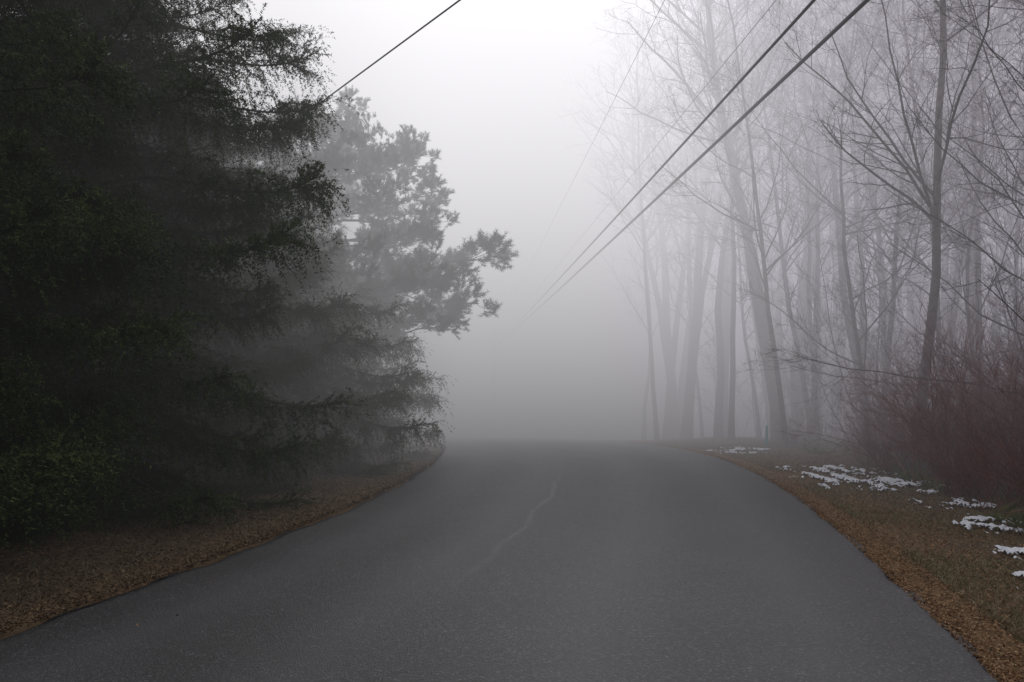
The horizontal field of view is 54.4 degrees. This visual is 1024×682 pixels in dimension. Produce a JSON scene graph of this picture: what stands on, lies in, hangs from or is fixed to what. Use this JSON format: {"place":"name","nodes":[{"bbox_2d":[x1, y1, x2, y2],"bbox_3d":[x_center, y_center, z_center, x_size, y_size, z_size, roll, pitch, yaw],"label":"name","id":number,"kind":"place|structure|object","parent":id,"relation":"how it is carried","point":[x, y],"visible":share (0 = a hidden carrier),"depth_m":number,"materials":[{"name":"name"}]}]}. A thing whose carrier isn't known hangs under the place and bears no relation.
{"place":"outdoors","nodes":[
{"label":"outdoors","id":0,"kind":"place"},
{"bbox_2d":[235,0,460,165],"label":"service wire","id":1,"kind":"object","parent":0,"point":[422,27],"visible":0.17,"depth_m":16.54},
{"bbox_2d":[0,437,997,681],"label":"road","id":2,"kind":"structure","parent":0,"point":[522,560],"depth_m":8.11,"materials":[{"name":"asphalt"}]},
{"bbox_2d":[0,435,1023,681],"bbox_3d":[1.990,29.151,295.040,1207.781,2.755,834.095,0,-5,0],"label":"ground","id":3,"kind":"structure","parent":0,"point":[92,539],"depth_m":12.38,"materials":[{"name":"soil"}]},
{"bbox_2d":[0,0,171,488],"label":"spruce tree","id":4,"kind":"object","parent":3,"relation":"on","point":[69,293],"visible":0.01,"depth_m":15.64,"materials":[{"name":"green plant"}]},
{"bbox_2d":[0,0,237,570],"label":"spruce tree","id":5,"kind":"object","parent":3,"relation":"on","point":[33,464],"visible":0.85,"depth_m":10.80,"materials":[{"name":"green plant"}]},
{"bbox_2d":[0,0,384,545],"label":"spruce tree","id":6,"kind":"object","parent":3,"relation":"on","point":[147,161],"visible":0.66,"depth_m":14.05,"materials":[{"name":"green plant"}]},
{"bbox_2d":[37,71,376,497],"bbox_3d":[-6.454,-0.903,18.993,7.664,8.991,7.321,0,-5,0],"label":"spruce tree","id":7,"kind":"object","parent":3,"relation":"on","point":[299,311],"visible":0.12,"depth_m":18.04,"materials":[{"name":"green plant"}]},
{"bbox_2d":[0,442,445,633],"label":"leaf litter","id":8,"kind":"object","parent":3,"relation":"on","point":[58,608],"visible":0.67,"depth_m":10.96,"materials":[{"name":"plant"}]},
{"bbox_2d":[240,23,341,168],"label":"tree","id":9,"kind":"object","parent":3,"relation":"on","point":[294,90],"visible":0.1,"depth_m":37.09,"materials":[{"name":"plant"}]},
{"bbox_2d":[212,85,371,283],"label":"pine tree","id":10,"kind":"object","parent":3,"relation":"on","point":[349,93],"visible":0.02,"depth_m":27.12,"materials":[{"name":"green plant"}]},
{"bbox_2d":[146,222,454,483],"bbox_3d":[-4.582,0.460,20.746,6.954,6.026,6.693,-5,-7,43],"label":"spruce tree","id":11,"kind":"object","parent":3,"relation":"on","point":[346,347],"visible":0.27,"depth_m":19.67,"materials":[{"name":"green plant"}]},
{"bbox_2d":[243,234,457,460],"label":"spruce tree","id":12,"kind":"object","parent":3,"relation":"on","point":[426,404],"visible":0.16,"depth_m":23.84,"materials":[{"name":"green plant"}]},
{"bbox_2d":[246,94,519,352],"bbox_3d":[-4.015,-1.605,26.192,8.587,9.676,6.331,0,-5,0],"label":"pine tree","id":13,"kind":"object","parent":3,"relation":"on","point":[407,274],"visible":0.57,"depth_m":25.39,"materials":[{"name":"green plant"}]},
{"bbox_2d":[478,328,508,434],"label":"utility pole","id":14,"kind":"object","parent":3,"relation":"on","point":[493,334],"visible":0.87,"depth_m":76.26,"materials":[{"name":"grey wood"}]},
{"bbox_2d":[493,0,869,349],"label":"power line","id":15,"kind":"object","parent":14,"relation":"attached to","point":[862,4],"visible":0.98,"depth_m":20.73,"materials":[{"name":"metal"}]},
{"bbox_2d":[553,0,696,439],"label":"bare tree","id":16,"kind":"object","parent":3,"relation":"on","point":[654,407],"visible":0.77,"depth_m":40.23,"materials":[{"name":"grey plant"}]},
{"bbox_2d":[559,0,702,438],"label":"bare tree","id":17,"kind":"object","parent":3,"relation":"on","point":[665,331],"visible":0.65,"depth_m":45.17,"materials":[{"name":"grey plant"}]},
{"bbox_2d":[593,124,706,439],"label":"bare tree","id":18,"kind":"object","parent":3,"relation":"on","point":[644,435],"visible":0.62,"depth_m":45.65,"materials":[{"name":"grey plant"}]},
{"bbox_2d":[611,7,742,364],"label":"bare tree","id":19,"kind":"object","parent":3,"relation":"on","point":[688,243],"visible":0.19,"depth_m":40.53,"materials":[{"name":"grey plant"}]},
{"bbox_2d":[602,0,791,437],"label":"bare tree","id":20,"kind":"object","parent":3,"relation":"on","point":[763,379],"visible":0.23,"depth_m":37.84,"materials":[{"name":"grey plant"}]},
{"bbox_2d":[607,0,792,438],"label":"bare tree","id":21,"kind":"object","parent":3,"relation":"on","point":[666,432],"visible":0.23,"depth_m":42.78,"materials":[{"name":"grey plant"}]},
{"bbox_2d":[604,0,806,436],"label":"bare tree","id":22,"kind":"object","parent":3,"relation":"on","point":[726,313],"visible":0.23,"depth_m":37.57,"materials":[{"name":"grey plant"}]},
{"bbox_2d":[625,11,788,424],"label":"bare tree","id":23,"kind":"object","parent":3,"relation":"on","point":[682,383],"visible":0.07,"depth_m":44.77,"materials":[{"name":"grey plant"}]},
{"bbox_2d":[621,84,797,437],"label":"bare tree","id":24,"kind":"object","parent":3,"relation":"on","point":[697,379],"visible":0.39,"depth_m":40.17,"materials":[{"name":"grey plant"}]},
{"bbox_2d":[616,0,823,438],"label":"bare tree","id":25,"kind":"object","parent":3,"relation":"on","point":[687,429],"visible":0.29,"depth_m":37.74,"materials":[{"name":"grey plant"}]},
{"bbox_2d":[686,283,755,415],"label":"sapling","id":26,"kind":"object","parent":3,"relation":"on","point":[715,360],"visible":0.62,"depth_m":38.23,"materials":[{"name":"grey plant"}]},
{"bbox_2d":[588,0,858,441],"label":"bare tree","id":27,"kind":"object","parent":3,"relation":"on","point":[760,317],"visible":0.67,"depth_m":30.02,"materials":[{"name":"grey plant"}]},
{"bbox_2d":[621,0,826,439],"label":"bare tree","id":28,"kind":"object","parent":3,"relation":"on","point":[731,425],"visible":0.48,"depth_m":31.77,"materials":[{"name":"grey plant"}]},
{"bbox_2d":[631,0,836,437],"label":"bare tree","id":29,"kind":"object","parent":3,"relation":"on","point":[718,430],"visible":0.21,"depth_m":34.70,"materials":[{"name":"grey plant"}]},
{"bbox_2d":[655,22,822,438],"bbox_3d":[8.240,-3.976,35.281,6.309,15.384,6.119,-2,-7,27],"label":"bare tree","id":30,"kind":"object","parent":3,"relation":"on","point":[757,415],"visible":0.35,"depth_m":34.12,"materials":[{"name":"grey plant"}]},
{"bbox_2d":[658,1,851,436],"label":"bare tree","id":31,"kind":"object","parent":3,"relation":"on","point":[771,306],"visible":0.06,"depth_m":40.44,"materials":[{"name":"grey plant"}]},
{"bbox_2d":[735,290,786,437],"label":"sapling","id":32,"kind":"object","parent":3,"relation":"on","point":[758,363],"visible":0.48,"depth_m":35.17,"materials":[{"name":"grey plant"}]},
{"bbox_2d":[642,0,883,446],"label":"bare tree","id":33,"kind":"object","parent":3,"relation":"on","point":[760,245],"visible":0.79,"depth_m":27.09,"materials":[{"name":"grey plant"}]},
{"bbox_2d":[650,0,898,439],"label":"bare tree","id":34,"kind":"object","parent":3,"relation":"on","point":[794,334],"visible":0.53,"depth_m":29.00,"materials":[{"name":"grey plant"}]},
{"bbox_2d":[742,263,811,422],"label":"sapling","id":35,"kind":"object","parent":3,"relation":"on","point":[786,412],"visible":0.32,"depth_m":32.63,"materials":[{"name":"grey plant"}]},
{"bbox_2d":[678,0,889,406],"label":"bare tree","id":36,"kind":"object","parent":3,"relation":"on","point":[797,259],"visible":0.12,"depth_m":34.71,"materials":[{"name":"grey plant"}]},
{"bbox_2d":[691,0,880,403],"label":"bare tree","id":37,"kind":"object","parent":3,"relation":"on","point":[777,312],"visible":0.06,"depth_m":35.43,"materials":[{"name":"grey plant"}]},
{"bbox_2d":[681,0,907,438],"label":"bare tree","id":38,"kind":"object","parent":3,"relation":"on","point":[819,350],"visible":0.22,"depth_m":30.31,"materials":[{"name":"grey plant"}]},
{"bbox_2d":[707,0,894,443],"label":"bare tree","id":39,"kind":"object","parent":3,"relation":"on","point":[809,311],"visible":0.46,"depth_m":29.04,"materials":[{"name":"grey plant"}]},
{"bbox_2d":[752,245,851,435],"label":"sapling","id":40,"kind":"object","parent":3,"relation":"on","point":[784,364],"visible":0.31,"depth_m":32.26,"materials":[{"name":"grey plant"}]},
{"bbox_2d":[769,393,835,446],"bbox_3d":[7.757,2.154,26.854,1.737,1.539,1.608,0,-5,0],"label":"red twig shrub","id":41,"kind":"object","parent":3,"relation":"on","point":[798,437],"visible":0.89,"depth_m":26.77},
{"bbox_2d":[757,271,851,426],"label":"sapling","id":42,"kind":"object","parent":3,"relation":"on","point":[810,356],"visible":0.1,"depth_m":33.72,"materials":[{"name":"grey plant"}]},
{"bbox_2d":[673,0,956,438],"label":"bare tree","id":43,"kind":"object","parent":3,"relation":"on","point":[839,241],"visible":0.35,"depth_m":27.51,"materials":[{"name":"grey plant"}]},
{"bbox_2d":[692,0,953,439],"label":"bare tree","id":44,"kind":"object","parent":3,"relation":"on","point":[802,293],"visible":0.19,"depth_m":31.50,"materials":[{"name":"grey plant"}]},
{"bbox_2d":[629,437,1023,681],"bbox_3d":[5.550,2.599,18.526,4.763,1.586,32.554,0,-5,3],"label":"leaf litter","id":45,"kind":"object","parent":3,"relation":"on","point":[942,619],"visible":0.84,"depth_m":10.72,"materials":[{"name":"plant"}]},
{"bbox_2d":[727,0,927,442],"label":"bare tree","id":46,"kind":"object","parent":3,"relation":"on","point":[815,376],"visible":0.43,"depth_m":28.44,"materials":[{"name":"grey plant"}]},
{"bbox_2d":[807,327,847,439],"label":"sapling","id":47,"kind":"object","parent":3,"relation":"on","point":[834,399],"visible":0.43,"depth_m":31.82,"materials":[{"name":"grey plant"}]},
{"bbox_2d":[780,248,878,444],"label":"sapling","id":48,"kind":"object","parent":3,"relation":"on","point":[826,396],"visible":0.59,"depth_m":27.20,"materials":[{"name":"grey plant"}]},
{"bbox_2d":[723,0,951,439],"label":"bare tree","id":49,"kind":"object","parent":3,"relation":"on","point":[835,269],"visible":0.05,"depth_m":33.59,"materials":[{"name":"grey plant"}]},
{"bbox_2d":[806,291,869,434],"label":"sapling","id":50,"kind":"object","parent":3,"relation":"on","point":[829,369],"visible":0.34,"depth_m":32.28,"materials":[{"name":"grey plant"}]},
{"bbox_2d":[656,435,1023,645],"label":"grass","id":51,"kind":"structure","parent":3,"relation":"on","point":[856,513],"depth_m":12.92,"materials":[{"name":"plant"}]},
{"bbox_2d":[725,0,967,445],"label":"bare tree","id":52,"kind":"object","parent":3,"relation":"on","point":[856,196],"visible":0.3,"depth_m":28.07,"materials":[{"name":"grey plant"}]},
{"bbox_2d":[785,177,913,435],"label":"sapling","id":53,"kind":"object","parent":3,"relation":"on","point":[849,334],"visible":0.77,"depth_m":25.26,"materials":[{"name":"grey plant"}]},
{"bbox_2d":[819,380,897,448],"bbox_3d":[9.426,1.879,25.975,2.771,1.945,2.375,4,-7,-39],"label":"red twig shrub","id":54,"kind":"object","parent":3,"relation":"on","point":[844,428],"visible":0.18,"depth_m":26.04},
{"bbox_2d":[774,464,944,490],"bbox_3d":[6.390,2.560,18.843,2.380,0.352,4.200,0,-5,0],"label":"snow patch","id":55,"kind":"object","parent":3,"relation":"on","point":[881,479],"visible":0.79,"depth_m":18.53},
{"bbox_2d":[765,20,954,430],"bbox_3d":[12.928,-6.371,37.230,8.242,20.799,7.229,-1,-7,8],"label":"bare tree","id":56,"kind":"object","parent":3,"relation":"on","point":[856,264],"visible":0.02,"depth_m":35.24,"materials":[{"name":"grey plant"}]},
{"bbox_2d":[701,0,1022,451],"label":"bare tree","id":57,"kind":"object","parent":3,"relation":"on","point":[843,246],"visible":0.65,"depth_m":24.03,"materials":[{"name":"grey plant"}]},
{"bbox_2d":[773,5,950,425],"bbox_3d":[10.492,-3.206,30.300,5.183,13.033,5.345,-5,-9,38],"label":"bare tree","id":58,"kind":"object","parent":3,"relation":"on","point":[903,306],"visible":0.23,"depth_m":29.89,"materials":[{"name":"grey plant"}]},
{"bbox_2d":[758,0,966,446],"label":"bare tree","id":59,"kind":"object","parent":3,"relation":"on","point":[881,275],"visible":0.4,"depth_m":27.50,"materials":[{"name":"grey plant"}]},
{"bbox_2d":[734,0,1003,416],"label":"bare tree","id":60,"kind":"object","parent":3,"relation":"on","point":[887,293],"visible":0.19,"depth_m":29.20,"materials":[{"name":"grey plant"}]},
{"bbox_2d":[816,358,930,462],"bbox_3d":[8.068,1.528,21.691,2.573,2.462,2.779,4,-7,-36],"label":"red twig shrub","id":61,"kind":"object","parent":3,"relation":"on","point":[864,428],"visible":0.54,"depth_m":21.96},
{"bbox_2d":[743,0,1014,434],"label":"bare tree","id":62,"kind":"object","parent":3,"relation":"on","point":[826,279],"visible":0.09,"depth_m":34.88,"materials":[{"name":"grey plant"}]},
{"bbox_2d":[736,0,1023,414],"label":"bare tree","id":63,"kind":"object","parent":3,"relation":"on","point":[972,221],"visible":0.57,"depth_m":22.62,"materials":[{"name":"brown plant"}]},
{"bbox_2d":[804,396,956,475],"bbox_3d":[7.495,1.846,19.514,2.130,1.658,3.243,5,-7,-43],"label":"red twig shrub","id":64,"kind":"object","parent":3,"relation":"on","point":[880,466],"visible":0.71,"depth_m":19.37,"materials":[{"name":"plant"}]},
{"bbox_2d":[741,0,1023,412],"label":"bare tree","id":65,"kind":"object","parent":3,"relation":"on","point":[982,250],"visible":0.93,"depth_m":18.41,"materials":[{"name":"brown plant"}]},
{"bbox_2d":[843,253,922,407],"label":"sapling","id":66,"kind":"object","parent":3,"relation":"on","point":[895,329],"visible":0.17,"depth_m":30.27,"materials":[{"name":"grey plant"}]},
{"bbox_2d":[822,223,945,443],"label":"sapling","id":67,"kind":"object","parent":3,"relation":"on","point":[881,357],"visible":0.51,"depth_m":25.50,"materials":[{"name":"grey plant"}]},
{"bbox_2d":[747,0,1023,411],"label":"bare tree","id":68,"kind":"object","parent":3,"relation":"on","point":[918,143],"visible":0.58,"depth_m":24.06,"materials":[{"name":"brown plant"}]},
{"bbox_2d":[803,2,967,429],"bbox_3d":[13.522,-6.704,34.449,7.274,20.778,7.526,-4,-6,41],"label":"bare tree","id":69,"kind":"object","parent":3,"relation":"on","point":[900,317],"visible":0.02,"depth_m":33.40,"materials":[{"name":"brown plant"}]},
{"bbox_2d":[758,0,1021,447],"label":"bare tree","id":70,"kind":"object","parent":3,"relation":"on","point":[888,342],"visible":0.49,"depth_m":24.86,"materials":[{"name":"brown plant"}]},
{"bbox_2d":[761,0,1023,467],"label":"bare tree","id":71,"kind":"object","parent":3,"relation":"on","point":[939,160],"visible":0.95,"depth_m":19.77,"materials":[{"name":"plant"}]},
{"bbox_2d":[776,283,1023,479],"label":"red twig shrub","id":72,"kind":"object","parent":3,"relation":"on","point":[946,389],"visible":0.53,"depth_m":18.65,"materials":[{"name":"plant"}]},
{"bbox_2d":[788,0,1022,410],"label":"bare tree","id":73,"kind":"object","parent":3,"relation":"on","point":[913,324],"visible":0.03,"depth_m":31.52,"materials":[{"name":"brown plant"}]},
{"bbox_2d":[821,5,1002,405],"bbox_3d":[13.992,-5.170,34.159,7.658,17.623,5.701,0,-5,5],"label":"bare tree","id":74,"kind":"object","parent":3,"relation":"on","point":[917,301],"visible":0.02,"depth_m":33.18,"materials":[{"name":"brown plant"}]},
{"bbox_2d":[803,0,1023,342],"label":"bare tree","id":75,"kind":"object","parent":3,"relation":"on","point":[1005,257],"visible":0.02,"depth_m":29.98,"materials":[{"name":"brown plant"}]},
{"bbox_2d":[805,307,1023,466],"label":"red twig shrub","id":76,"kind":"object","parent":3,"relation":"on","point":[887,410],"visible":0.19,"depth_m":20.63,"materials":[{"name":"plant"}]},
{"bbox_2d":[814,0,1023,399],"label":"bare tree","id":77,"kind":"object","parent":3,"relation":"on","point":[943,294],"visible":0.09,"depth_m":29.71,"materials":[{"name":"brown plant"}]},
{"bbox_2d":[823,0,1023,421],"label":"bare tree","id":78,"kind":"object","parent":3,"relation":"on","point":[956,277],"visible":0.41,"depth_m":26.12,"materials":[{"name":"brown plant"}]},
{"bbox_2d":[835,326,1023,488],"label":"red twig shrub","id":79,"kind":"object","parent":3,"relation":"on","point":[946,429],"visible":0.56,"depth_m":17.18,"materials":[{"name":"plant"}]},
{"bbox_2d":[836,0,1023,331],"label":"bare tree","id":80,"kind":"object","parent":3,"relation":"on","point":[963,280],"visible":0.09,"depth_m":29.94,"materials":[{"name":"brown plant"}]},
{"bbox_2d":[837,0,1023,396],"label":"bare tree","id":81,"kind":"object","parent":3,"relation":"on","point":[971,273],"visible":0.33,"depth_m":25.96,"materials":[{"name":"brown plant"}]},
{"bbox_2d":[846,0,1023,399],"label":"bare tree","id":82,"kind":"object","parent":3,"relation":"on","point":[970,279],"visible":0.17,"depth_m":26.68,"materials":[{"name":"brown plant"}]},
{"bbox_2d":[846,0,1023,259],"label":"bare tree","id":83,"kind":"object","parent":3,"relation":"on","point":[1008,221],"visible":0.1,"depth_m":28.78,"materials":[{"name":"brown plant"}]},
{"bbox_2d":[859,291,1023,470],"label":"red twig shrub","id":84,"kind":"object","parent":3,"relation":"on","point":[971,372],"visible":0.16,"depth_m":20.28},
{"bbox_2d":[865,364,1023,511],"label":"red twig shrub","id":85,"kind":"object","parent":3,"relation":"on","point":[1009,476],"visible":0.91,"depth_m":14.88,"materials":[{"name":"plant"}]},
{"bbox_2d":[879,0,1023,376],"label":"bare tree","id":86,"kind":"object","parent":3,"relation":"on","point":[978,205],"visible":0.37,"depth_m":23.98,"materials":[{"name":"brown plant"}]},
{"bbox_2d":[885,415,1019,500],"bbox_3d":[7.263,1.871,16.209,2.780,1.421,1.826,1,-6,-15],"label":"red twig shrub","id":87,"kind":"object","parent":3,"relation":"on","point":[955,478],"visible":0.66,"depth_m":15.98,"materials":[{"name":"plant"}]},
{"bbox_2d":[882,0,1023,218],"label":"bare tree","id":88,"kind":"object","parent":3,"relation":"on","point":[1000,158],"visible":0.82,"depth_m":18.17,"materials":[{"name":"brown plant"}]},
{"bbox_2d":[885,339,1023,484],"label":"red twig shrub","id":89,"kind":"object","parent":3,"relation":"on","point":[1010,424],"visible":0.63,"depth_m":15.70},
{"bbox_2d":[888,291,1023,483],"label":"red twig shrub","id":90,"kind":"object","parent":3,"relation":"on","point":[981,379],"visible":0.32,"depth_m":18.35,"materials":[{"name":"plant"}]},
{"bbox_2d":[893,1,1023,417],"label":"bare tree","id":91,"kind":"object","parent":3,"relation":"on","point":[1016,263],"visible":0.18,"depth_m":25.92,"materials":[{"name":"brown plant"}]},
{"bbox_2d":[897,70,1023,395],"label":"bare tree","id":92,"kind":"object","parent":3,"relation":"on","point":[981,256],"visible":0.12,"depth_m":30.95,"materials":[{"name":"brown plant"}]},
{"bbox_2d":[899,0,1023,321],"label":"bare tree","id":93,"kind":"object","parent":3,"relation":"on","point":[1009,91],"visible":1,"depth_m":15.88,"materials":[{"name":"brown plant"}]},
{"bbox_2d":[913,311,1023,495],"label":"red twig shrub","id":94,"kind":"object","parent":3,"relation":"on","point":[1014,408],"visible":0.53,"depth_m":16.91,"materials":[{"name":"plant"}]},
{"bbox_2d":[922,3,1023,375],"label":"bare tree","id":95,"kind":"object","parent":3,"relation":"on","point":[987,285],"visible":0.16,"depth_m":29.59,"materials":[{"name":"brown plant"}]},
{"bbox_2d":[927,1,1023,357],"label":"bare tree","id":96,"kind":"object","parent":3,"relation":"on","point":[1010,304],"visible":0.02,"depth_m":33.32,"materials":[{"name":"brown plant"}]},
{"bbox_2d":[944,3,1023,228],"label":"bare tree","id":97,"kind":"object","parent":3,"relation":"on","point":[1010,165],"visible":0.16,"depth_m":27.10,"materials":[{"name":"brown plant"}]},
{"bbox_2d":[946,396,1023,506],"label":"red twig shrub","id":98,"kind":"object","parent":3,"relation":"on","point":[997,458],"visible":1,"depth_m":12.91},
{"bbox_2d":[951,0,1023,425],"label":"bare tree","id":99,"kind":"object","parent":3,"relation":"on","point":[1007,213],"visible":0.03,"depth_m":30.18,"materials":[{"name":"brown plant"}]},
{"bbox_2d":[952,520,1023,532],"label":"snow patch","id":100,"kind":"object","parent":3,"relation":"on","point":[991,525],"visible":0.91,"depth_m":13.07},
{"bbox_2d":[955,219,1023,416],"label":"sapling","id":101,"kind":"object","parent":3,"relation":"on","point":[1005,319],"visible":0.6,"depth_m":21.53,"materials":[{"name":"brown plant"}]},
{"bbox_2d":[972,351,1023,542],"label":"red twig shrub","id":102,"kind":"object","parent":3,"relation":"on","point":[1023,408],"visible":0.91,"depth_m":12.82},
{"bbox_2d":[10,0,1023,434],"label":"sky","id":103,"kind":"structure","parent":0,"point":[484,79],"materials":[{"name":"white"}]},
{"bbox_2d":[492,0,775,342],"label":"power line","id":104,"kind":"object","parent":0,"point":[659,142],"visible":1,"depth_m":27.21,"materials":[{"name":"metal"}]},
{"bbox_2d":[490,0,815,351],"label":"power line","id":105,"kind":"object","parent":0,"point":[795,20],"visible":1,"depth_m":20.77,"materials":[{"name":"metal"}]},
{"bbox_2d":[762,432,1023,532],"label":"grass","id":106,"kind":"structure","parent":0,"point":[1016,518],"depth_m":18.18,"materials":[{"name":"plant"}]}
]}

